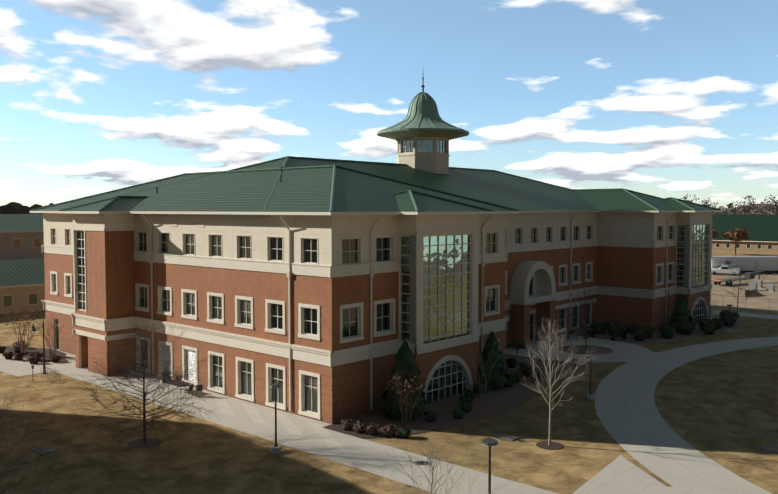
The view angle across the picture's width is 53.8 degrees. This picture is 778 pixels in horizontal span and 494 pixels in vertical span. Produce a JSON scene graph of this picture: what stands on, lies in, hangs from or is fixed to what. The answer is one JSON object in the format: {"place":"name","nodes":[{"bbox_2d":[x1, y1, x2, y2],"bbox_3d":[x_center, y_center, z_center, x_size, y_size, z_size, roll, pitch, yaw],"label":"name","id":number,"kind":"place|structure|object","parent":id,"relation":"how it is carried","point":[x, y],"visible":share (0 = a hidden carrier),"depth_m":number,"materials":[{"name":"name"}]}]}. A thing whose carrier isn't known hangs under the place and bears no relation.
{"place":"outdoors","nodes":[
{"label":"outdoors","id":0,"kind":"place"},
{"bbox_2d":[0,250,777,493],"bbox_3d":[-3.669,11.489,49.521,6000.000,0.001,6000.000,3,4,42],"label":"ground","id":1,"kind":"structure","parent":0,"point":[721,409],"depth_m":46.36,"materials":[{"name":"brown plant"}]},
{"bbox_2d":[0,214,43,259],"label":"background building","id":2,"kind":"structure","parent":1,"relation":"on","point":[21,236],"depth_m":122.37,"materials":[{"name":"beige paint"}]},
{"bbox_2d":[0,258,44,314],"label":"background building","id":3,"kind":"structure","parent":1,"relation":"on","point":[22,283],"depth_m":104.28,"materials":[{"name":"beige paint"}]},
{"bbox_2d":[0,205,48,213],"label":"distant woods","id":4,"kind":"object","parent":1,"relation":"on","point":[7,209],"visible":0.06,"depth_m":431.42,"materials":[{"name":"plant"}]},
{"bbox_2d":[6,202,52,209],"bbox_3d":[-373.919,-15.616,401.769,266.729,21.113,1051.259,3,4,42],"label":"distant woods","id":5,"kind":"object","parent":1,"relation":"on","point":[16,206],"depth_m":641.61,"materials":[{"name":"plant"}]},
{"bbox_2d":[30,321,46,373],"bbox_3d":[-29.630,8.481,64.679,1.346,4.540,0.590,0,3,7],"label":"lamp","id":6,"kind":"object","parent":1,"relation":"on","point":[34,329],"visible":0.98,"depth_m":64.68,"materials":[{"name":"black metal"}]},
{"bbox_2d":[0,391,93,493],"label":"tree","id":7,"kind":"object","parent":1,"relation":"on","point":[12,420],"visible":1,"depth_m":31.88,"materials":[{"name":"brown plant"}]},
{"bbox_2d":[53,321,236,454],"bbox_3d":[-14.499,8.125,45.240,9.695,7.730,9.948,2,3,28],"label":"bare tree","id":8,"kind":"object","parent":1,"relation":"on","point":[156,417],"visible":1,"depth_m":45.37,"materials":[{"name":"plant"}]},
{"bbox_2d":[269,383,281,453],"bbox_3d":[-6.484,9.816,43.895,0.740,3.940,0.704,3,4,42],"label":"promenade lamp","id":9,"kind":"object","parent":1,"relation":"on","point":[275,448],"visible":1,"depth_m":43.81,"materials":[{"name":"metal"}]},
{"bbox_2d":[5,317,742,448],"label":"mulch beds","id":10,"kind":"object","parent":1,"relation":"on","point":[491,403],"visible":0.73,"depth_m":56.84,"materials":[{"name":"brown soil"}]},
{"bbox_2d":[4,305,43,355],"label":"crape myrtle","id":11,"kind":"object","parent":10,"relation":"on","point":[23,350],"visible":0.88,"depth_m":72.56,"materials":[{"name":"brown plant"}]},
{"bbox_2d":[34,313,65,356],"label":"crape myrtle","id":12,"kind":"object","parent":10,"relation":"on","point":[52,340],"visible":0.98,"depth_m":71.67,"materials":[{"name":"brown plant"}]},
{"bbox_2d":[0,310,740,438],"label":"shrubs","id":13,"kind":"object","parent":10,"relation":"on","point":[642,333],"visible":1,"depth_m":69.40,"materials":[{"name":"green plant"}]},
{"bbox_2d":[378,340,427,419],"bbox_3d":[1.135,8.910,51.139,3.504,5.447,3.368,3,4,42],"label":"evergreen","id":14,"kind":"object","parent":10,"relation":"on","point":[404,361],"visible":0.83,"depth_m":50.39,"materials":[{"name":"green plant"}]},
{"bbox_2d":[477,331,509,389],"bbox_3d":[7.943,8.838,59.285,2.938,4.761,2.890,0,3,3],"label":"evergreen","id":15,"kind":"object","parent":10,"relation":"on","point":[498,378],"visible":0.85,"depth_m":58.74,"materials":[{"name":"green plant"}]},
{"bbox_2d":[571,354,578,366],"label":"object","id":16,"kind":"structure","parent":10,"relation":"on","point":[573,361],"depth_m":67.43,"materials":[{"name":"black metal"}]},
{"bbox_2d":[560,290,613,349],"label":"tree bed","id":17,"kind":"object","parent":10,"relation":"on","point":[584,311],"visible":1,"depth_m":75.64,"materials":[{"name":"plant"}]},
{"bbox_2d":[583,329,594,338],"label":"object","id":18,"kind":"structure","parent":10,"relation":"on","point":[591,333],"depth_m":82.41,"materials":[{"name":"black metal"}]},
{"bbox_2d":[611,332,626,340],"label":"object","id":19,"kind":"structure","parent":10,"relation":"on","point":[622,334],"depth_m":81.06,"materials":[{"name":"black metal"}]},
{"bbox_2d":[651,281,685,325],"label":"tree","id":20,"kind":"object","parent":10,"relation":"on","point":[668,301],"visible":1,"depth_m":83.61,"materials":[{"name":"brown plant"}]},
{"bbox_2d":[666,294,694,331],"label":"evergreen","id":21,"kind":"object","parent":10,"relation":"on","point":[682,309],"visible":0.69,"depth_m":86.66,"materials":[{"name":"green plant"}]},
{"bbox_2d":[41,212,712,423],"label":"library building","id":22,"kind":"structure","parent":1,"relation":"on","point":[320,318],"depth_m":58.44,"materials":[{"name":"brick"}]},
{"bbox_2d":[30,156,722,215],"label":"roof","id":23,"kind":"structure","parent":22,"relation":"on","point":[296,186],"depth_m":65.81,"materials":[{"name":"green metal"}]},
{"bbox_2d":[377,77,468,173],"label":"cupola","id":24,"kind":"object","parent":23,"relation":"on","point":[422,133],"visible":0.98,"depth_m":86.10,"materials":[{"name":"paint"}]},
{"bbox_2d":[30,433,777,454],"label":"utility covers","id":25,"kind":"object","parent":1,"relation":"on","point":[507,437],"visible":0.96,"depth_m":44.66,"materials":[{"name":"concrete"}]},
{"bbox_2d":[385,370,427,427],"bbox_3d":[1.101,9.547,48.838,2.758,4.028,3.010,0,3,-9],"label":"crape myrtle","id":26,"kind":"object","parent":1,"relation":"on","point":[393,384],"visible":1,"depth_m":48.59,"materials":[{"name":"brown plant"}]},
{"bbox_2d":[378,439,508,493],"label":"tree","id":27,"kind":"object","parent":1,"relation":"on","point":[432,471],"visible":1,"depth_m":25.97,"materials":[{"name":"brown plant"}]},
{"bbox_2d":[461,337,501,396],"bbox_3d":[6.757,8.920,56.652,3.990,4.506,2.345,-2,3,-35],"label":"bare shrub","id":28,"kind":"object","parent":1,"relation":"on","point":[481,369],"depth_m":56.75,"materials":[{"name":"brown plant"}]},
{"bbox_2d":[481,439,498,493],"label":"promenade lamp","id":29,"kind":"object","parent":1,"relation":"on","point":[489,442],"visible":1,"depth_m":33.14,"materials":[{"name":"metal"}]},
{"bbox_2d":[505,299,538,355],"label":"bare tree","id":30,"kind":"object","parent":1,"relation":"on","point":[511,311],"visible":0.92,"depth_m":72.06,"materials":[{"name":"brown plant"}]},
{"bbox_2d":[524,318,600,444],"bbox_3d":[9.656,7.888,44.922,4.916,7.753,5.012,-1,3,-11],"label":"bare tree","id":31,"kind":"object","parent":1,"relation":"on","point":[550,374],"visible":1,"depth_m":44.89,"materials":[{"name":"beige plant"}]},
{"bbox_2d":[586,356,595,399],"bbox_3d":[14.798,9.602,56.246,0.740,3.140,0.704,3,4,42],"label":"lamp post","id":32,"kind":"object","parent":1,"relation":"on","point":[590,396],"depth_m":56.17,"materials":[{"name":"metal"}]},
{"bbox_2d":[692,287,717,318],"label":"crape myrtle","id":33,"kind":"object","parent":1,"relation":"on","point":[704,304],"visible":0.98,"depth_m":90.15,"materials":[{"name":"brown plant"}]},
{"bbox_2d":[712,227,718,238],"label":"tree","id":34,"kind":"object","parent":1,"relation":"on","point":[714,232],"visible":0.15,"depth_m":231.69,"materials":[{"name":"brown plant"}]},
{"bbox_2d":[681,194,777,213],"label":"bare trees","id":35,"kind":"object","parent":1,"relation":"on","point":[731,209],"visible":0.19,"depth_m":370.50,"materials":[{"name":"brown plant"}]},
{"bbox_2d":[727,304,732,331],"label":"lamp","id":36,"kind":"object","parent":1,"relation":"on","point":[729,329],"visible":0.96,"depth_m":86.68,"materials":[{"name":"metal"}]},
{"bbox_2d":[722,228,749,254],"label":"tree","id":37,"kind":"object","parent":1,"relation":"on","point":[737,234],"visible":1,"depth_m":228.85,"materials":[{"name":"brown plant"}]},
{"bbox_2d":[719,264,759,317],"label":"tree","id":38,"kind":"object","parent":1,"relation":"on","point":[739,285],"visible":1,"depth_m":96.10,"materials":[{"name":"brown plant"}]},
{"bbox_2d":[713,204,774,210],"bbox_3d":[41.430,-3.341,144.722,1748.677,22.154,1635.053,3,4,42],"label":"distant woods","id":39,"kind":"object","parent":1,"relation":"on","point":[760,205],"visible":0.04,"depth_m":881.33,"materials":[{"name":"brown plant"}]},
{"bbox_2d":[710,294,777,312],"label":"site fence","id":40,"kind":"object","parent":1,"relation":"on","point":[748,297],"visible":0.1,"depth_m":103.56,"materials":[{"name":"grey metal"}]},
{"bbox_2d":[712,214,777,251],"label":"hall","id":41,"kind":"structure","parent":1,"relation":"on","point":[762,229],"depth_m":259.53,"materials":[{"name":"green metal"}]},
{"bbox_2d":[714,205,777,213],"bbox_3d":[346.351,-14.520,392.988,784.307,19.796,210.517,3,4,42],"label":"distant woods","id":42,"kind":"object","parent":1,"relation":"on","point":[752,210],"visible":0.04,"depth_m":572.22,"materials":[{"name":"brown plant"}]},
{"bbox_2d":[0,310,777,493],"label":"pavement","id":43,"kind":"structure","parent":0,"point":[638,428],"depth_m":47.74,"materials":[{"name":"concrete"}]},
{"bbox_2d":[162,371,168,382],"bbox_3d":[-17.916,10.354,61.451,0.640,1.080,0.640,3,4,42],"label":"chair","id":44,"kind":"object","parent":43,"relation":"on","point":[164,376],"depth_m":61.20,"materials":[{"name":"grey"}]},
{"bbox_2d":[166,376,202,394],"bbox_3d":[-15.663,10.603,58.074,4.363,0.923,1.128,3,4,42],"label":"patio table and chairs","id":45,"kind":"object","parent":43,"relation":"on","point":[189,389],"visible":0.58,"depth_m":57.43,"materials":[{"name":"grey metal"}]},
{"bbox_2d":[213,395,343,448],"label":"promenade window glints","id":46,"kind":"object","parent":43,"relation":"on","point":[322,431],"visible":0.88,"depth_m":50.20,"materials":[{"name":"concrete"}]},
{"bbox_2d":[507,342,528,351],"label":"plaza picnic table","id":47,"kind":"object","parent":43,"relation":"on","point":[520,343],"depth_m":75.52,"materials":[{"name":"grey"}]},
{"bbox_2d":[557,331,578,338],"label":"plaza picnic table","id":48,"kind":"object","parent":43,"relation":"on","point":[568,332],"depth_m":81.98,"materials":[{"name":"grey metal"}]},
{"bbox_2d":[0,0,777,209],"label":"sky","id":49,"kind":"structure","parent":0,"point":[677,99],"materials":[{"name":"blue"}]},
{"bbox_2d":[710,273,777,311],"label":"construction dirt","id":50,"kind":"structure","parent":0,"point":[756,303],"depth_m":123.28,"materials":[{"name":"beige soil"}]},
{"bbox_2d":[711,264,739,275],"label":"white pickup","id":51,"kind":"object","parent":50,"relation":"on","point":[721,269],"visible":0.81,"depth_m":160.60,"materials":[{"name":"white paint"}]},
{"bbox_2d":[711,272,760,285],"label":"flatbed trailer","id":52,"kind":"object","parent":50,"relation":"on","point":[751,275],"visible":0.85,"depth_m":141.08,"materials":[{"name":"grey metal"}]},
{"bbox_2d":[712,256,777,272],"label":"site office trailer","id":53,"kind":"object","parent":50,"relation":"on","point":[765,264],"visible":0.75,"depth_m":163.78,"materials":[{"name":"white paint"}]},
{"bbox_2d":[725,280,774,296],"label":"site clutter","id":54,"kind":"object","parent":50,"relation":"on","point":[753,292],"visible":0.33,"depth_m":123.65,"materials":[{"name":"grey"}]}
]}

